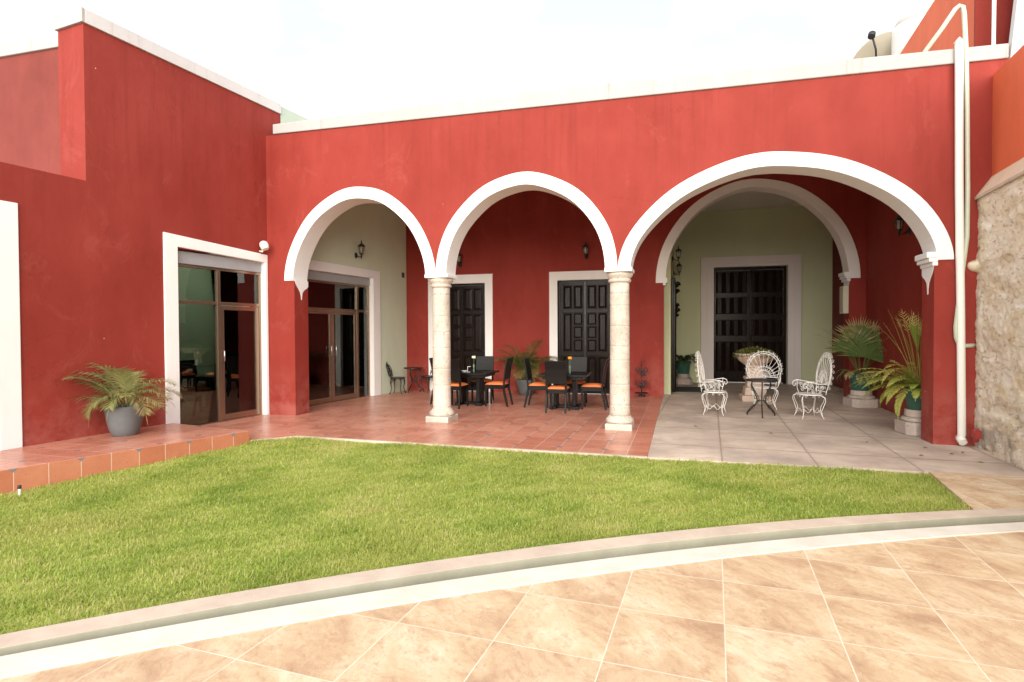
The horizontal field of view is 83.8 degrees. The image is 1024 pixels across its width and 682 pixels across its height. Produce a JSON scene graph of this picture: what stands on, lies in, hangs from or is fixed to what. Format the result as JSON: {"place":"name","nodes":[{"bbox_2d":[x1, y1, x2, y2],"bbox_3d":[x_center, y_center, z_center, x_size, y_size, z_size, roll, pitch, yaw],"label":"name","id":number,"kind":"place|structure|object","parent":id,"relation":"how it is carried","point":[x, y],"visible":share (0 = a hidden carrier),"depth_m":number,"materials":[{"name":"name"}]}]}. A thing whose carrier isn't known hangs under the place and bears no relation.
{"place":"outdoors","nodes":[
{"label":"outdoors","id":0,"kind":"place"},
{"bbox_2d":[0,423,249,493],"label":"tiled step","id":1,"kind":"object","parent":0,"point":[30,467],"visible":0.71,"depth_m":6.94,"materials":[{"name":"tile"}]},
{"bbox_2d":[57,362,184,436],"bbox_3d":[-5.426,0.775,7.861,1.730,1.046,1.200,0,1,15],"label":"potted palm","id":2,"kind":"object","parent":1,"relation":"on","point":[124,419],"visible":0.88,"depth_m":7.74,"materials":[{"name":"plant"}]},
{"bbox_2d":[201,390,662,456],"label":"terrace floor","id":3,"kind":"structure","parent":0,"point":[400,417],"depth_m":9.56,"materials":[{"name":"tile"}]},
{"bbox_2d":[0,7,343,450],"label":"side building","id":4,"kind":"structure","parent":3,"relation":"on","point":[133,213],"depth_m":8.38,"materials":[{"name":"red paint"}]},
{"bbox_2d":[179,363,205,415],"bbox_3d":[-6.086,0.905,11.013,0.410,0.984,0.515,0,1,21],"label":"dining chair","id":5,"kind":"object","parent":4,"relation":"on","point":[187,374],"visible":0.8,"depth_m":10.83,"materials":[{"name":"black wicker"}]},
{"bbox_2d":[179,360,205,404],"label":"dining chair","id":6,"kind":"object","parent":4,"relation":"on","point":[195,367],"visible":0.2,"depth_m":11.84,"materials":[{"name":"black wood"}]},
{"bbox_2d":[196,374,206,409],"bbox_3d":[-5.954,1.038,11.687,0.950,0.695,0.950,0,1,7],"label":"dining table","id":7,"kind":"object","parent":4,"relation":"on","point":[202,377],"visible":0.03,"depth_m":11.29,"materials":[{"name":"black wood"}]},
{"bbox_2d":[178,263,261,425],"bbox_3d":[-5.034,0.072,9.878,0.116,2.657,1.756,0,1,22],"label":"glass door","id":8,"kind":"structure","parent":4,"relation":"in","point":[233,390],"depth_m":10.12,"materials":[{"name":"glass"}]},
{"bbox_2d":[259,241,268,251],"bbox_3d":[-4.557,-1.733,10.473,0.200,0.212,0.164,0,1,22],"label":"floodlight","id":9,"kind":"object","parent":4,"relation":"attached to","point":[264,245],"visible":1,"depth_m":10.42,"materials":[{"name":"white plastic"}]},
{"bbox_2d":[386,362,405,393],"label":"bistro chair","id":10,"kind":"object","parent":3,"relation":"on","point":[391,374],"visible":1,"depth_m":14.15,"materials":[{"name":"black metal"}]},
{"bbox_2d":[404,367,423,392],"bbox_3d":[-2.520,0.993,14.659,0.516,0.627,0.500,0,1,-8],"label":"bistro table","id":11,"kind":"object","parent":3,"relation":"on","point":[418,375],"visible":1,"depth_m":14.63,"materials":[{"name":"black metal"}]},
{"bbox_2d":[419,371,431,392],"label":"bistro chair","id":12,"kind":"object","parent":3,"relation":"on","point":[428,377],"visible":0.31,"depth_m":14.66,"materials":[{"name":"black metal"}]},
{"bbox_2d":[429,358,457,403],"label":"dining chair","id":13,"kind":"object","parent":3,"relation":"on","point":[431,363],"visible":0.1,"depth_m":12.13,"materials":[{"name":"black wood"}]},
{"bbox_2d":[451,360,468,408],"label":"dining chair","id":14,"kind":"object","parent":3,"relation":"on","point":[456,373],"visible":0.67,"depth_m":11.42,"materials":[{"name":"black wicker"}]},
{"bbox_2d":[296,435,646,459],"bbox_3d":[-0.782,1.566,7.761,5.113,0.302,0.052,0,1,17],"label":"terrace edge","id":15,"kind":"object","parent":3,"relation":"attached to","point":[479,447],"visible":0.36,"depth_m":7.61,"materials":[{"name":"grey concrete"}]},
{"bbox_2d":[455,370,498,405],"bbox_3d":[-0.857,0.994,12.104,0.950,0.695,0.950,0,1,15],"label":"dining table","id":16,"kind":"object","parent":3,"relation":"on","point":[479,375],"visible":0.77,"depth_m":11.97,"materials":[{"name":"black wood"}]},
{"bbox_2d":[471,356,493,401],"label":"dining chair","id":17,"kind":"object","parent":3,"relation":"on","point":[484,362],"visible":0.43,"depth_m":12.85,"materials":[{"name":"black wood"}]},
{"bbox_2d":[484,358,513,406],"bbox_3d":[-0.267,0.850,11.902,0.515,0.984,0.410,0,1,17],"label":"dining chair","id":18,"kind":"object","parent":3,"relation":"on","point":[502,385],"visible":1,"depth_m":11.78,"materials":[{"name":"black wicker"}]},
{"bbox_2d":[494,338,563,394],"bbox_3d":[0.269,0.611,13.534,2.060,1.399,1.638,0,1,15],"label":"potted palm","id":19,"kind":"object","parent":3,"relation":"on","point":[522,383],"visible":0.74,"depth_m":13.57,"materials":[{"name":"plant"}]},
{"bbox_2d":[523,358,551,407],"bbox_3d":[0.521,0.850,11.653,0.515,0.984,0.410,0,1,15],"label":"dining chair","id":20,"kind":"object","parent":3,"relation":"on","point":[532,386],"visible":0.7,"depth_m":11.52,"materials":[{"name":"black wicker"}]},
{"bbox_2d":[544,361,569,413],"bbox_3d":[0.878,0.862,10.925,0.410,0.984,0.515,0,1,16],"label":"dining chair","id":21,"kind":"object","parent":3,"relation":"on","point":[555,372],"visible":1,"depth_m":10.74,"materials":[{"name":"black wicker"}]},
{"bbox_2d":[538,372,590,409],"bbox_3d":[1.075,0.996,11.468,0.950,0.695,0.950,0,1,13],"label":"dining table","id":22,"kind":"object","parent":3,"relation":"on","point":[574,377],"visible":0.78,"depth_m":11.26,"materials":[{"name":"black wood"}]},
{"bbox_2d":[564,357,586,402],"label":"dining chair","id":23,"kind":"object","parent":3,"relation":"on","point":[578,364],"visible":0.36,"depth_m":12.28,"materials":[{"name":"black wood"}]},
{"bbox_2d":[581,359,608,409],"bbox_3d":[1.654,0.850,11.341,0.515,0.984,0.410,0,1,16],"label":"dining chair","id":24,"kind":"object","parent":3,"relation":"on","point":[598,387],"visible":1,"depth_m":11.21,"materials":[{"name":"black wicker"}]},
{"bbox_2d":[266,43,1008,445],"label":"arcade building","id":25,"kind":"structure","parent":3,"relation":"on","point":[772,201],"depth_m":10.37,"materials":[{"name":"red paint"}]},
{"bbox_2d":[280,106,308,122],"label":"green parapet","id":26,"kind":"structure","parent":25,"relation":"on","point":[286,115],"depth_m":11.18,"materials":[{"name":"paint"}]},
{"bbox_2d":[307,279,369,406],"bbox_3d":[-3.941,0.027,12.529,0.117,2.642,2.649,0,1,22],"label":"glass door","id":27,"kind":"structure","parent":25,"relation":"in","point":[339,341],"depth_m":12.72,"materials":[{"name":"glass"}]},
{"bbox_2d":[355,240,364,258],"bbox_3d":[-3.472,-2.093,13.053,0.248,0.430,0.176,0,1,22],"label":"wall lamp","id":28,"kind":"object","parent":25,"relation":"attached to","point":[361,246],"visible":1,"depth_m":13.01,"materials":[{"name":"black metal"}]},
{"bbox_2d":[457,253,461,266],"bbox_3d":[-1.350,-2.100,14.538,0.176,0.430,0.248,0,1,15],"label":"wall lamp","id":29,"kind":"object","parent":25,"relation":"attached to","point":[459,262],"visible":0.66,"depth_m":14.48,"materials":[{"name":"black metal"}]},
{"bbox_2d":[450,283,484,391],"bbox_3d":[-1.285,-0.097,14.809,1.315,2.785,0.090,0,1,15],"label":"panelled door","id":30,"kind":"structure","parent":25,"relation":"in","point":[467,301],"depth_m":14.74,"materials":[{"name":"brown wood"}]},
{"bbox_2d":[558,279,609,393],"bbox_3d":[1.793,-0.102,13.993,1.315,2.795,0.090,0,1,15],"label":"panelled door","id":31,"kind":"structure","parent":25,"relation":"in","point":[583,305],"depth_m":13.94,"materials":[{"name":"brown wood"}]},
{"bbox_2d":[582,241,588,258],"bbox_3d":[1.772,-2.180,13.709,0.176,0.430,0.248,0,1,15],"label":"wall lamp","id":32,"kind":"object","parent":25,"relation":"attached to","point":[585,247],"visible":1,"depth_m":13.64,"materials":[{"name":"black metal"}]},
{"bbox_2d":[671,278,680,391],"bbox_3d":[4.300,-0.164,14.973,0.249,2.860,1.470,0,1,15],"label":"carved door","id":33,"kind":"structure","parent":25,"relation":"in","point":[674,310],"depth_m":14.30,"materials":[{"name":"brown wood"}]},
{"bbox_2d":[672,245,681,261],"bbox_3d":[4.323,-2.284,14.947,0.248,0.430,0.176,0,1,17],"label":"wall lamp","id":34,"kind":"object","parent":25,"relation":"attached to","point":[678,251],"visible":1,"depth_m":14.90,"materials":[{"name":"black metal"}]},
{"bbox_2d":[673,262,681,275],"bbox_3d":[4.734,-2.070,16.291,0.248,0.430,0.176,0,1,17],"label":"wall lamp","id":35,"kind":"object","parent":25,"relation":"attached to","point":[679,266],"visible":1,"depth_m":16.25,"materials":[{"name":"black metal"}]},
{"bbox_2d":[714,266,785,383],"bbox_3d":[6.914,-0.461,16.664,1.981,3.368,0.130,0,1,15],"label":"panelled door","id":36,"kind":"structure","parent":25,"relation":"in","point":[750,302],"depth_m":16.62,"materials":[{"name":"brown wood"}]},
{"bbox_2d":[839,286,848,313],"bbox_3d":[7.329,-0.907,12.598,0.118,0.600,0.280,0,1,15],"label":"electric box","id":37,"kind":"object","parent":25,"relation":"attached to","point":[844,301],"visible":1,"depth_m":12.47,"materials":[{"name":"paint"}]},
{"bbox_2d":[853,30,891,58],"bbox_3d":[8.211,-5.369,12.817,1.049,2.827,0.943,0,1,-4],"label":"satellite dish","id":38,"kind":"object","parent":25,"relation":"on","point":[877,46],"visible":0.22,"depth_m":12.59,"materials":[{"name":"metal"}]},
{"bbox_2d":[893,214,910,236],"bbox_3d":[6.680,-2.005,9.787,0.248,0.430,0.176,0,1,18],"label":"wall lamp","id":39,"kind":"object","parent":25,"relation":"attached to","point":[898,220],"visible":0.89,"depth_m":9.76,"materials":[{"name":"black metal"}]},
{"bbox_2d":[891,0,933,54],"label":"water tank","id":40,"kind":"object","parent":25,"relation":"on","point":[909,20],"visible":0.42,"depth_m":11.53,"materials":[{"name":"white plastic"}]},
{"bbox_2d":[923,4,975,347],"bbox_3d":[5.798,-2.162,7.606,0.682,4.506,0.216,0,1,32],"label":"drain pipe","id":41,"kind":"object","parent":25,"relation":"attached to","point":[962,7],"visible":0.91,"depth_m":7.46,"materials":[{"name":"grey plastic"}]},
{"bbox_2d":[900,0,1013,53],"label":"rooftop room","id":42,"kind":"object","parent":25,"relation":"on","point":[979,18],"depth_m":8.42,"materials":[{"name":"red paint"}]},
{"bbox_2d":[991,0,995,44],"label":"conduit","id":43,"kind":"object","parent":42,"relation":"attached to","point":[993,37],"visible":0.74,"depth_m":7.41,"materials":[{"name":"white plastic"}]},
{"bbox_2d":[953,37,967,444],"bbox_3d":[5.883,-1.296,7.498,0.184,5.347,0.134,0,1,15],"label":"downpipe","id":44,"kind":"object","parent":25,"relation":"attached to","point":[960,437],"visible":1,"depth_m":7.46,"materials":[{"name":"white plastic"}]},
{"bbox_2d":[1007,0,1023,58],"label":"neighbouring wall","id":45,"kind":"structure","parent":25,"relation":"on","point":[1016,39],"depth_m":7.32,"materials":[{"name":"white paint"}]},
{"bbox_2d":[635,360,647,396],"bbox_3d":[3.016,0.870,13.289,0.320,0.869,0.320,0,1,15],"label":"plant stand","id":46,"kind":"object","parent":3,"relation":"on","point":[641,384],"visible":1,"depth_m":13.31,"materials":[{"name":"black metal"}]},
{"bbox_2d":[0,0,917,119],"label":"sky","id":47,"kind":"structure","parent":0,"point":[316,59],"materials":[{"name":"white"}]},
{"bbox_2d":[0,435,970,634],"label":"grass","id":48,"kind":"structure","parent":0,"point":[836,479],"depth_m":5.11,"materials":[{"name":"green plant"}]},
{"bbox_2d":[17,485,21,495],"bbox_3d":[-5.009,1.530,5.806,0.032,0.125,0.034,0,1,15],"label":"tap stub","id":49,"kind":"object","parent":48,"relation":"on","point":[19,487],"visible":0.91,"depth_m":5.80,"materials":[{"name":"white plastic"}]},
{"bbox_2d":[0,532,1023,681],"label":"front paving","id":50,"kind":"structure","parent":0,"point":[945,609],"depth_m":2.93,"materials":[{"name":"beige tile"}]},
{"bbox_2d":[0,522,1023,678],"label":"paving kerb","id":51,"kind":"structure","parent":50,"relation":"on","point":[21,663],"depth_m":3.34,"materials":[{"name":"white concrete"}]},
{"bbox_2d":[0,508,1023,648],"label":"lawn kerb","id":52,"kind":"structure","parent":50,"relation":"on","point":[148,614],"depth_m":3.74,"materials":[{"name":"beige concrete"}]},
{"bbox_2d":[647,382,1023,475],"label":"concrete floor","id":53,"kind":"structure","parent":0,"point":[839,434],"depth_m":8.21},
{"bbox_2d":[676,374,691,384],"bbox_3d":[4.935,1.087,16.427,0.480,0.300,0.480,0,1,15],"label":"stone pedestal","id":54,"kind":"object","parent":53,"relation":"on","point":[683,379],"visible":0.84,"depth_m":16.23,"materials":[{"name":"beige stone"}]},
{"bbox_2d":[676,353,699,373],"bbox_3d":[4.945,0.644,16.418,0.908,0.585,1.164,0,1,15],"label":"potted fern","id":55,"kind":"object","parent":54,"relation":"on","point":[683,366],"visible":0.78,"depth_m":16.26,"materials":[{"name":"green plant"}]},
{"bbox_2d":[675,387,704,391],"bbox_3d":[4.620,1.257,14.889,0.780,0.018,1.240,0,1,15],"label":"doormat","id":56,"kind":"object","parent":53,"relation":"on","point":[687,389],"visible":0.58,"depth_m":14.74,"materials":[{"name":"rubber"}]},
{"bbox_2d":[695,351,727,415],"bbox_3d":[3.689,0.769,10.578,0.530,1.160,0.720,0,1,27],"label":"wrought iron chair","id":57,"kind":"object","parent":53,"relation":"on","point":[702,378],"visible":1,"depth_m":10.54,"materials":[{"name":"white metal"}]},
{"bbox_2d":[731,346,778,401],"bbox_3d":[5.311,0.699,12.501,0.961,1.211,0.961,0,1,15],"label":"stone urn","id":58,"kind":"object","parent":53,"relation":"on","point":[743,356],"visible":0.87,"depth_m":12.30,"materials":[{"name":"stone"}]},
{"bbox_2d":[745,378,777,417],"bbox_3d":[4.471,1.020,10.233,0.550,0.662,0.557,0,1,20],"label":"garden table","id":59,"kind":"object","parent":53,"relation":"on","point":[752,380],"visible":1,"depth_m":10.25,"materials":[{"name":"black metal"}]},
{"bbox_2d":[745,349,781,409],"bbox_3d":[5.007,0.750,11.328,0.720,1.160,0.530,0,1,21],"label":"wrought iron chair","id":60,"kind":"object","parent":53,"relation":"on","point":[767,387],"visible":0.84,"depth_m":11.43,"materials":[{"name":"white metal"}]},
{"bbox_2d":[792,352,834,418],"bbox_3d":[5.299,0.771,10.051,0.530,1.160,0.720,0,1,8],"label":"wrought iron chair","id":61,"kind":"object","parent":53,"relation":"on","point":[807,394],"visible":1,"depth_m":9.97,"materials":[{"name":"white metal"}]},
{"bbox_2d":[843,390,879,407],"bbox_3d":[7.013,1.150,11.469,0.540,0.330,0.540,0,1,3],"label":"stone pedestal","id":62,"kind":"object","parent":53,"relation":"on","point":[853,398],"visible":0.91,"depth_m":11.28,"materials":[{"name":"beige stone"}]},
{"bbox_2d":[815,317,888,390],"bbox_3d":[7.006,0.215,11.366,1.636,1.541,1.981,0,1,15],"label":"potted fan palm","id":63,"kind":"object","parent":62,"relation":"on","point":[861,339],"visible":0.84,"depth_m":11.40,"materials":[{"name":"green plant"}]},
{"bbox_2d":[895,408,920,435],"bbox_3d":[6.035,1.192,8.480,0.500,0.360,0.500,0,1,9],"label":"stone pedestal","id":64,"kind":"object","parent":53,"relation":"on","point":[908,422],"visible":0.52,"depth_m":8.36,"materials":[{"name":"beige stone"}]},
{"bbox_2d":[850,309,921,415],"bbox_3d":[5.940,0.276,8.441,1.790,1.707,0.987,0,1,0],"label":"potted fern","id":65,"kind":"object","parent":64,"relation":"on","point":[909,385],"visible":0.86,"depth_m":8.38,"materials":[{"name":"green plant"}]},
{"bbox_2d":[967,45,1023,469],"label":"boundary wall","id":66,"kind":"structure","parent":53,"relation":"on","point":[997,265],"depth_m":6.87,"materials":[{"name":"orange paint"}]},
{"bbox_2d":[972,428,981,441],"bbox_3d":[5.948,1.208,7.319,0.085,0.174,0.090,0,1,15],"label":"pipe stub","id":67,"kind":"object","parent":66,"relation":"attached to","point":[976,434],"visible":1,"depth_m":7.28,"materials":[{"name":"red plastic"}]},
{"bbox_2d":[929,472,1023,509],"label":"side paving","id":68,"kind":"structure","parent":0,"point":[979,491],"depth_m":5.50,"materials":[{"name":"beige tile"}]},
{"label":"channel floor","id":69,"kind":"structure","parent":0,"visible":0},
{"bbox_2d":[0,515,1023,655],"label":"channel lining","id":70,"kind":"object","parent":69,"relation":"on","point":[489,569],"visible":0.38,"depth_m":3.80,"materials":[{"name":"beige concrete"}]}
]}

